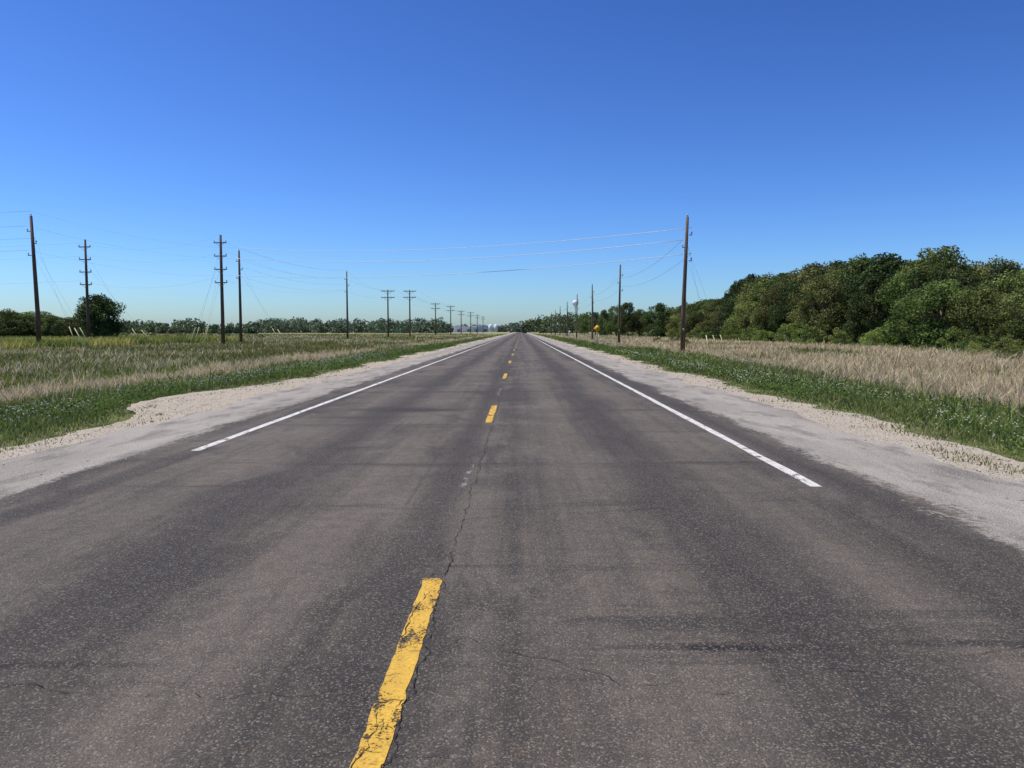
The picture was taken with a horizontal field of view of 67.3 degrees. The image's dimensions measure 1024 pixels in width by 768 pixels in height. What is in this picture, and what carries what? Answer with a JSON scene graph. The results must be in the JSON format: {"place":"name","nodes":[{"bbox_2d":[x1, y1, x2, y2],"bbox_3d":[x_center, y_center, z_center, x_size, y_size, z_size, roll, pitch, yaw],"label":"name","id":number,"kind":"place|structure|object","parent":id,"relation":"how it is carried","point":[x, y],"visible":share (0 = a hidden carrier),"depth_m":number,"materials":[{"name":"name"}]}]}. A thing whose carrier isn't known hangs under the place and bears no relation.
{"place":"outdoors","nodes":[
{"label":"outdoors","id":0,"kind":"place"},
{"bbox_2d":[0,332,1023,767],"bbox_3d":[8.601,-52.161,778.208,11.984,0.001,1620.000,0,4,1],"label":"road","id":1,"kind":"structure","parent":0,"point":[264,566],"depth_m":4.79,"materials":[{"name":"grey asphalt"}]},
{"bbox_2d":[191,335,508,450],"bbox_3d":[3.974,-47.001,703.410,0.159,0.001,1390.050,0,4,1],"label":"edge line marking","id":2,"kind":"object","parent":1,"relation":"on","point":[246,431],"visible":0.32,"depth_m":14.27,"materials":[{"name":"white paint"}]},
{"bbox_2d":[349,332,520,767],"bbox_3d":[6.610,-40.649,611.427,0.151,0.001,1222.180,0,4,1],"label":"line marking","id":3,"kind":"object","parent":1,"relation":"on","point":[403,667],"visible":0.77,"depth_m":3.43,"materials":[{"name":"yellow paint"}]},
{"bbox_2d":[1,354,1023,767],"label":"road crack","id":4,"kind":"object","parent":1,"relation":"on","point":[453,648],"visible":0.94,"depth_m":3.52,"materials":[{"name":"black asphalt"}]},
{"bbox_2d":[531,336,821,486],"bbox_3d":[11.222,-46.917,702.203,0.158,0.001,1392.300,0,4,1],"label":"edge line marking","id":5,"kind":"object","parent":1,"relation":"on","point":[783,468],"visible":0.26,"depth_m":11.12,"materials":[{"name":"white paint"}]},
{"bbox_2d":[0,332,1023,481],"bbox_3d":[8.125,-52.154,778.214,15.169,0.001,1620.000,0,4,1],"label":"gravel shoulder","id":6,"kind":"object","parent":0,"point":[255,391],"visible":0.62,"depth_m":14.21},
{"bbox_2d":[0,331,1023,476],"bbox_3d":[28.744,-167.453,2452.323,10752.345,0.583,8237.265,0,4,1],"label":"ground","id":7,"kind":"structure","parent":0,"point":[952,439],"depth_m":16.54,"materials":[{"name":"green plant"}]},
{"bbox_2d":[0,308,35,336],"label":"deciduous tree","id":8,"kind":"object","parent":7,"relation":"on","point":[10,328],"visible":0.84,"depth_m":112.10,"materials":[{"name":"green plant"}]},
{"bbox_2d":[0,312,42,336],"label":"deciduous tree","id":9,"kind":"object","parent":7,"relation":"on","point":[30,316],"visible":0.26,"depth_m":118.48,"materials":[{"name":"green plant"}]},
{"bbox_2d":[27,213,40,341],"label":"utility pole","id":10,"kind":"object","parent":7,"relation":"on","point":[37,306],"visible":0.98,"depth_m":73.94,"materials":[{"name":"brown wood"}]},
{"bbox_2d":[0,211,717,332],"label":"power line wires","id":11,"kind":"object","parent":10,"relation":"attached to","point":[274,276],"visible":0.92,"depth_m":88.88,"materials":[{"name":"black metal"}]},
{"bbox_2d":[11,311,62,335],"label":"deciduous tree","id":12,"kind":"object","parent":7,"relation":"on","point":[43,313],"visible":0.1,"depth_m":122.14,"materials":[{"name":"green plant"}]},
{"bbox_2d":[30,315,66,338],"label":"deciduous tree","id":13,"kind":"object","parent":7,"relation":"on","point":[52,330],"visible":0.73,"depth_m":117.71,"materials":[{"name":"green plant"}]},
{"bbox_2d":[45,317,86,336],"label":"deciduous tree","id":14,"kind":"object","parent":7,"relation":"on","point":[69,324],"visible":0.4,"depth_m":124.13,"materials":[{"name":"green plant"}]},
{"bbox_2d":[78,239,91,337],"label":"utility pole","id":15,"kind":"object","parent":7,"relation":"on","point":[86,272],"visible":0.99,"depth_m":92.91,"materials":[{"name":"brown wood"}]},
{"bbox_2d":[72,293,126,337],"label":"deciduous tree","id":16,"kind":"object","parent":7,"relation":"on","point":[104,312],"visible":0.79,"depth_m":103.25,"materials":[{"name":"green plant"}]},
{"bbox_2d":[78,318,257,333],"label":"distant tree line","id":17,"kind":"object","parent":7,"relation":"on","point":[163,328],"visible":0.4,"depth_m":482.90,"materials":[{"name":"green plant"}]},
{"bbox_2d":[214,235,226,343],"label":"utility pole","id":18,"kind":"object","parent":7,"relation":"on","point":[221,269],"visible":1,"depth_m":87.69,"materials":[{"name":"brown wood"}]},
{"bbox_2d":[236,249,242,342],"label":"utility pole","id":19,"kind":"object","parent":7,"relation":"on","point":[240,314],"visible":0.97,"depth_m":104.78,"materials":[{"name":"brown wood"}]},
{"bbox_2d":[236,227,691,298],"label":"power line wires","id":20,"kind":"object","parent":19,"relation":"attached to","point":[486,257],"visible":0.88,"depth_m":81.36,"materials":[{"name":"metal"}]},
{"bbox_2d":[344,270,348,338],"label":"utility pole","id":21,"kind":"object","parent":7,"relation":"on","point":[347,329],"visible":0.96,"depth_m":143.60,"materials":[{"name":"brown wood"}]},
{"bbox_2d":[247,316,453,332],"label":"distant tree line","id":22,"kind":"object","parent":7,"relation":"on","point":[292,325],"visible":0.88,"depth_m":642.41,"materials":[{"name":"green plant"}]},
{"bbox_2d":[381,290,394,336],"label":"utility pole","id":23,"kind":"object","parent":7,"relation":"on","point":[387,297],"visible":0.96,"depth_m":204.42,"materials":[{"name":"brown wood"}]},
{"bbox_2d":[69,327,725,349],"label":"guy wire guards","id":24,"kind":"object","parent":7,"relation":"on","point":[282,336],"visible":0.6,"depth_m":76.18,"materials":[{"name":"plastic"}]},
{"bbox_2d":[403,290,415,336],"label":"utility pole","id":25,"kind":"object","parent":7,"relation":"on","point":[409,297],"visible":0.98,"depth_m":214.30,"materials":[{"name":"brown wood"}]},
{"bbox_2d":[452,326,475,331],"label":"metal warehouse","id":26,"kind":"structure","parent":7,"relation":"on","point":[464,329],"depth_m":1123.04,"materials":[{"name":"white metal"}]},
{"bbox_2d":[471,325,487,331],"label":"metal warehouse","id":27,"kind":"structure","parent":7,"relation":"on","point":[481,328],"depth_m":1177.54,"materials":[{"name":"white metal"}]},
{"bbox_2d":[488,324,497,331],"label":"grain silo","id":28,"kind":"object","parent":7,"relation":"on","point":[490,327],"visible":1,"depth_m":1144.85,"materials":[{"name":"white paint"}]},
{"bbox_2d":[3,349,1022,437],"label":"wildflowers","id":29,"kind":"object","parent":7,"relation":"on","point":[618,350],"visible":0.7,"depth_m":22.75,"materials":[{"name":"white plant"}]},
{"bbox_2d":[498,320,538,332],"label":"distant tree line","id":30,"kind":"object","parent":7,"relation":"on","point":[513,327],"visible":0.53,"depth_m":967.69,"materials":[{"name":"green plant"}]},
{"bbox_2d":[520,312,613,332],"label":"distant tree line","id":31,"kind":"object","parent":7,"relation":"on","point":[540,325],"visible":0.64,"depth_m":584.55,"materials":[{"name":"green plant"}]},
{"bbox_2d":[577,313,589,334],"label":"deciduous tree","id":32,"kind":"object","parent":7,"relation":"on","point":[584,323],"visible":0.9,"depth_m":327.77,"materials":[{"name":"green plant"}]},
{"bbox_2d":[587,312,602,333],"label":"deciduous tree","id":33,"kind":"object","parent":7,"relation":"on","point":[596,315],"visible":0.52,"depth_m":288.35,"materials":[{"name":"green plant"}]},
{"bbox_2d":[596,309,612,335],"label":"deciduous tree","id":34,"kind":"object","parent":7,"relation":"on","point":[604,315],"visible":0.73,"depth_m":259.92,"materials":[{"name":"green plant"}]},
{"bbox_2d":[603,304,626,335],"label":"deciduous tree","id":35,"kind":"object","parent":7,"relation":"on","point":[610,327],"visible":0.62,"depth_m":232.96,"materials":[{"name":"green plant"}]},
{"bbox_2d":[617,264,622,342],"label":"utility pole","id":36,"kind":"object","parent":7,"relation":"on","point":[619,315],"visible":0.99,"depth_m":118.15,"materials":[{"name":"brown wood"}]},
{"bbox_2d":[615,302,642,334],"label":"deciduous tree","id":37,"kind":"object","parent":7,"relation":"on","point":[630,319],"visible":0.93,"depth_m":212.49,"materials":[{"name":"green plant"}]},
{"bbox_2d":[628,309,646,335],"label":"deciduous tree","id":38,"kind":"object","parent":7,"relation":"on","point":[639,332],"visible":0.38,"depth_m":230.44,"materials":[{"name":"green plant"}]},
{"bbox_2d":[640,302,672,336],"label":"deciduous tree","id":39,"kind":"object","parent":7,"relation":"on","point":[660,316],"visible":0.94,"depth_m":202.76,"materials":[{"name":"green plant"}]},
{"bbox_2d":[662,314,679,333],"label":"deciduous tree","id":40,"kind":"object","parent":7,"relation":"on","point":[668,326],"visible":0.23,"depth_m":198.69,"materials":[{"name":"green plant"}]},
{"bbox_2d":[666,327,678,337],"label":"shrub","id":41,"kind":"object","parent":7,"relation":"on","point":[673,331],"visible":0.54,"depth_m":179.79,"materials":[{"name":"green plant"}]},
{"bbox_2d":[670,311,688,328],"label":"deciduous tree","id":42,"kind":"object","parent":7,"relation":"on","point":[675,322],"visible":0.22,"depth_m":194.77,"materials":[{"name":"green plant"}]},
{"bbox_2d":[680,214,692,351],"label":"utility pole","id":43,"kind":"object","parent":7,"relation":"on","point":[683,324],"visible":0.96,"depth_m":69.26,"materials":[{"name":"brown wood"}]},
{"bbox_2d":[676,314,706,335],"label":"deciduous tree","id":44,"kind":"object","parent":7,"relation":"on","point":[679,323],"visible":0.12,"depth_m":177.49,"materials":[{"name":"green plant"}]},
{"bbox_2d":[685,310,706,335],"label":"deciduous tree","id":45,"kind":"object","parent":7,"relation":"on","point":[693,315],"visible":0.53,"depth_m":172.49,"materials":[{"name":"green plant"}]},
{"bbox_2d":[689,299,713,312],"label":"deciduous tree","id":46,"kind":"object","parent":7,"relation":"on","point":[699,306],"visible":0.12,"depth_m":197.92,"materials":[{"name":"green plant"}]},
{"bbox_2d":[695,325,717,338],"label":"shrub","id":47,"kind":"object","parent":7,"relation":"on","point":[703,334],"visible":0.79,"depth_m":145.90,"materials":[{"name":"green plant"}]},
{"bbox_2d":[699,305,722,332],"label":"deciduous tree","id":48,"kind":"object","parent":7,"relation":"on","point":[713,309],"visible":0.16,"depth_m":166.44,"materials":[{"name":"green plant"}]},
{"bbox_2d":[698,311,725,337],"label":"deciduous tree","id":49,"kind":"object","parent":7,"relation":"on","point":[712,324],"visible":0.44,"depth_m":155.53,"materials":[{"name":"green plant"}]},
{"bbox_2d":[703,298,721,320],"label":"deciduous tree","id":50,"kind":"object","parent":7,"relation":"on","point":[714,302],"visible":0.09,"depth_m":181.87,"materials":[{"name":"green plant"}]},
{"bbox_2d":[714,303,736,337],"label":"deciduous tree","id":51,"kind":"object","parent":7,"relation":"on","point":[729,310],"visible":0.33,"depth_m":145.67,"materials":[{"name":"green plant"}]},
{"bbox_2d":[729,328,750,340],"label":"shrub","id":52,"kind":"object","parent":7,"relation":"on","point":[734,331],"visible":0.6,"depth_m":132.19,"materials":[{"name":"green plant"}]},
{"bbox_2d":[720,299,761,337],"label":"deciduous tree","id":53,"kind":"object","parent":7,"relation":"on","point":[749,308],"visible":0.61,"depth_m":134.79,"materials":[{"name":"green plant"}]},
{"bbox_2d":[725,277,758,313],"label":"deciduous tree","id":54,"kind":"object","parent":7,"relation":"on","point":[734,287],"visible":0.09,"depth_m":156.33,"materials":[{"name":"green plant"}]},
{"bbox_2d":[720,273,764,336],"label":"deciduous tree","id":55,"kind":"object","parent":7,"relation":"on","point":[752,277],"visible":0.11,"depth_m":164.47,"materials":[{"name":"green plant"}]},
{"bbox_2d":[740,326,760,341],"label":"shrub","id":56,"kind":"object","parent":7,"relation":"on","point":[745,336],"visible":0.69,"depth_m":119.76,"materials":[{"name":"green plant"}]},
{"bbox_2d":[730,286,784,339],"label":"deciduous tree","id":57,"kind":"object","parent":7,"relation":"on","point":[750,295],"visible":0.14,"depth_m":139.66,"materials":[{"name":"green plant"}]},
{"bbox_2d":[751,329,771,341],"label":"shrub","id":58,"kind":"object","parent":7,"relation":"on","point":[755,338],"visible":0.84,"depth_m":114.70,"materials":[{"name":"green plant"}]},
{"bbox_2d":[737,272,789,303],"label":"deciduous tree","id":59,"kind":"object","parent":7,"relation":"on","point":[764,279],"visible":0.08,"depth_m":149.23,"materials":[{"name":"green plant"}]},
{"bbox_2d":[749,293,778,340],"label":"deciduous tree","id":60,"kind":"object","parent":7,"relation":"on","point":[755,320],"visible":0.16,"depth_m":124.71,"materials":[{"name":"green plant"}]},
{"bbox_2d":[746,275,793,339],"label":"deciduous tree","id":61,"kind":"object","parent":7,"relation":"on","point":[772,282],"visible":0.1,"depth_m":139.61,"materials":[{"name":"green plant"}]},
{"bbox_2d":[754,285,799,338],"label":"deciduous tree","id":62,"kind":"object","parent":7,"relation":"on","point":[764,311],"visible":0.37,"depth_m":119.08,"materials":[{"name":"green plant"}]},
{"bbox_2d":[759,273,795,338],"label":"deciduous tree","id":63,"kind":"object","parent":7,"relation":"on","point":[783,275],"visible":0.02,"depth_m":144.82,"materials":[{"name":"green plant"}]},
{"bbox_2d":[767,284,801,341],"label":"deciduous tree","id":64,"kind":"object","parent":7,"relation":"on","point":[776,322],"visible":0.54,"depth_m":113.39,"materials":[{"name":"green plant"}]},
{"bbox_2d":[768,322,800,341],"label":"shrub","id":65,"kind":"object","parent":7,"relation":"on","point":[791,327],"visible":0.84,"depth_m":105.45,"materials":[{"name":"green plant"}]},
{"bbox_2d":[770,261,840,305],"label":"deciduous tree","id":66,"kind":"object","parent":7,"relation":"on","point":[806,274],"visible":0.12,"depth_m":125.89,"materials":[{"name":"green plant"}]},
{"bbox_2d":[786,298,824,339],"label":"deciduous tree","id":67,"kind":"object","parent":7,"relation":"on","point":[795,317],"visible":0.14,"depth_m":109.90,"materials":[{"name":"green plant"}]},
{"bbox_2d":[790,324,827,343],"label":"shrub","id":68,"kind":"object","parent":7,"relation":"on","point":[807,332],"visible":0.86,"depth_m":96.14,"materials":[{"name":"green plant"}]},
{"bbox_2d":[785,275,851,338],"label":"deciduous tree","id":69,"kind":"object","parent":7,"relation":"on","point":[831,313],"visible":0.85,"depth_m":99.80,"materials":[{"name":"green plant"}]},
{"bbox_2d":[791,275,847,336],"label":"deciduous tree","id":70,"kind":"object","parent":7,"relation":"on","point":[807,297],"visible":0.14,"depth_m":104.56,"materials":[{"name":"green plant"}]},
{"bbox_2d":[812,317,843,342],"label":"shrub","id":71,"kind":"object","parent":7,"relation":"on","point":[824,326],"visible":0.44,"depth_m":97.50,"materials":[{"name":"green plant"}]},
{"bbox_2d":[808,266,858,338],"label":"deciduous tree","id":72,"kind":"object","parent":7,"relation":"on","point":[835,274],"visible":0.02,"depth_m":109.69,"materials":[{"name":"green plant"}]},
{"bbox_2d":[828,327,849,343],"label":"shrub","id":73,"kind":"object","parent":7,"relation":"on","point":[837,330],"visible":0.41,"depth_m":91.95,"materials":[{"name":"green plant"}]},
{"bbox_2d":[825,258,852,273],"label":"deciduous tree","id":74,"kind":"object","parent":7,"relation":"on","point":[836,263],"visible":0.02,"depth_m":130.04,"materials":[{"name":"green plant"}]},
{"bbox_2d":[833,332,854,344],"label":"shrub","id":75,"kind":"object","parent":7,"relation":"on","point":[841,340],"visible":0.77,"depth_m":88.48,"materials":[{"name":"green plant"}]},
{"bbox_2d":[838,253,867,272],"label":"deciduous tree","id":76,"kind":"object","parent":7,"relation":"on","point":[842,265],"visible":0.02,"depth_m":122.52,"materials":[{"name":"green plant"}]},
{"bbox_2d":[835,255,880,332],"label":"deciduous tree","id":77,"kind":"object","parent":7,"relation":"on","point":[859,265],"visible":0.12,"depth_m":103.14,"materials":[{"name":"green plant"}]},
{"bbox_2d":[843,283,892,342],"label":"deciduous tree","id":78,"kind":"object","parent":7,"relation":"on","point":[861,287],"visible":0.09,"depth_m":94.50,"materials":[{"name":"green plant"}]},
{"bbox_2d":[858,327,887,346],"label":"shrub","id":79,"kind":"object","parent":7,"relation":"on","point":[876,334],"visible":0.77,"depth_m":77.44,"materials":[{"name":"green plant"}]},
{"bbox_2d":[840,252,907,342],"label":"deciduous tree","id":80,"kind":"object","parent":7,"relation":"on","point":[890,265],"visible":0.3,"depth_m":97.68,"materials":[{"name":"green plant"}]},
{"bbox_2d":[843,272,905,342],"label":"deciduous tree","id":81,"kind":"object","parent":7,"relation":"on","point":[872,283],"visible":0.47,"depth_m":89.83,"materials":[{"name":"green plant"}]},
{"bbox_2d":[873,267,934,344],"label":"deciduous tree","id":82,"kind":"object","parent":7,"relation":"on","point":[893,284],"visible":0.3,"depth_m":86.30,"materials":[{"name":"green plant"}]},
{"bbox_2d":[890,281,943,345],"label":"deciduous tree","id":83,"kind":"object","parent":7,"relation":"on","point":[897,300],"visible":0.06,"depth_m":81.86,"materials":[{"name":"green plant"}]},
{"bbox_2d":[910,335,935,347],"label":"shrub","id":84,"kind":"object","parent":7,"relation":"on","point":[913,338],"visible":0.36,"depth_m":72.77,"materials":[{"name":"green plant"}]},
{"bbox_2d":[886,263,960,342],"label":"deciduous tree","id":85,"kind":"object","parent":7,"relation":"on","point":[940,275],"visible":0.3,"depth_m":76.18,"materials":[{"name":"green plant"}]},
{"bbox_2d":[879,245,987,343],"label":"deciduous tree","id":86,"kind":"object","parent":7,"relation":"on","point":[934,258],"visible":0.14,"depth_m":86.76,"materials":[{"name":"green plant"}]},
{"bbox_2d":[887,279,994,347],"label":"deciduous tree","id":87,"kind":"object","parent":7,"relation":"on","point":[939,291],"visible":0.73,"depth_m":71.73,"materials":[{"name":"green plant"}]},
{"bbox_2d":[937,326,969,348],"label":"shrub","id":88,"kind":"object","parent":7,"relation":"on","point":[952,331],"visible":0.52,"depth_m":68.11,"materials":[{"name":"green plant"}]},
{"bbox_2d":[948,342,966,352],"bbox_3d":[31.697,-2.491,54.638,1.428,1.062,1.279,0,4,2],"label":"shrub","id":89,"kind":"object","parent":7,"relation":"on","point":[959,344],"visible":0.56,"depth_m":54.37,"materials":[{"name":"green plant"}]},
{"bbox_2d":[942,265,975,341],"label":"deciduous tree","id":90,"kind":"object","parent":7,"relation":"on","point":[964,281],"visible":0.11,"depth_m":81.21,"materials":[{"name":"green plant"}]},
{"bbox_2d":[962,334,988,348],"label":"shrub","id":91,"kind":"object","parent":7,"relation":"on","point":[977,338],"visible":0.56,"depth_m":65.41,"materials":[{"name":"green plant"}]},
{"bbox_2d":[964,341,987,355],"bbox_3d":[29.878,-2.217,49.506,1.423,1.164,1.606,0,4,6],"label":"shrub","id":92,"kind":"object","parent":7,"relation":"on","point":[975,346],"visible":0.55,"depth_m":49.32,"materials":[{"name":"green plant"}]},
{"bbox_2d":[938,284,1023,347],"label":"deciduous tree","id":93,"kind":"object","parent":7,"relation":"on","point":[982,295],"visible":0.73,"depth_m":67.80,"materials":[{"name":"green plant"}]},
{"bbox_2d":[966,262,1023,346],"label":"deciduous tree","id":94,"kind":"object","parent":7,"relation":"on","point":[1009,267],"visible":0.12,"depth_m":76.78,"materials":[{"name":"green plant"}]},
{"bbox_2d":[970,255,1023,280],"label":"deciduous tree","id":95,"kind":"object","parent":7,"relation":"on","point":[983,270],"visible":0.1,"depth_m":93.20,"materials":[{"name":"green plant"}]},
{"bbox_2d":[976,269,1023,345],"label":"deciduous tree","id":96,"kind":"object","parent":7,"relation":"on","point":[1016,285],"visible":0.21,"depth_m":71.75,"materials":[{"name":"green plant"}]},
{"bbox_2d":[978,289,1023,338],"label":"deciduous tree","id":97,"kind":"object","parent":7,"relation":"on","point":[1008,315],"visible":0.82,"depth_m":63.97,"materials":[{"name":"green plant"}]},
{"bbox_2d":[983,319,1023,349],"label":"shrub","id":98,"kind":"object","parent":7,"relation":"on","point":[1017,328],"visible":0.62,"depth_m":61.39,"materials":[{"name":"green plant"}]},
{"bbox_2d":[989,334,1022,354],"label":"shrub","id":99,"kind":"object","parent":7,"relation":"on","point":[1011,342],"visible":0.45,"depth_m":50.17,"materials":[{"name":"green plant"}]},
{"bbox_2d":[994,345,1022,359],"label":"shrub","id":100,"kind":"object","parent":7,"relation":"on","point":[1005,348],"visible":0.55,"depth_m":41.43,"materials":[{"name":"green plant"}]},
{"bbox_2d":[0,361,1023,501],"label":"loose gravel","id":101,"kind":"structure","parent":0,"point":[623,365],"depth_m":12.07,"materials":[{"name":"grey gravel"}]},
{"bbox_2d":[0,0,1023,330],"label":"sky","id":102,"kind":"structure","parent":0,"point":[789,135],"materials":[{"name":"blue"}]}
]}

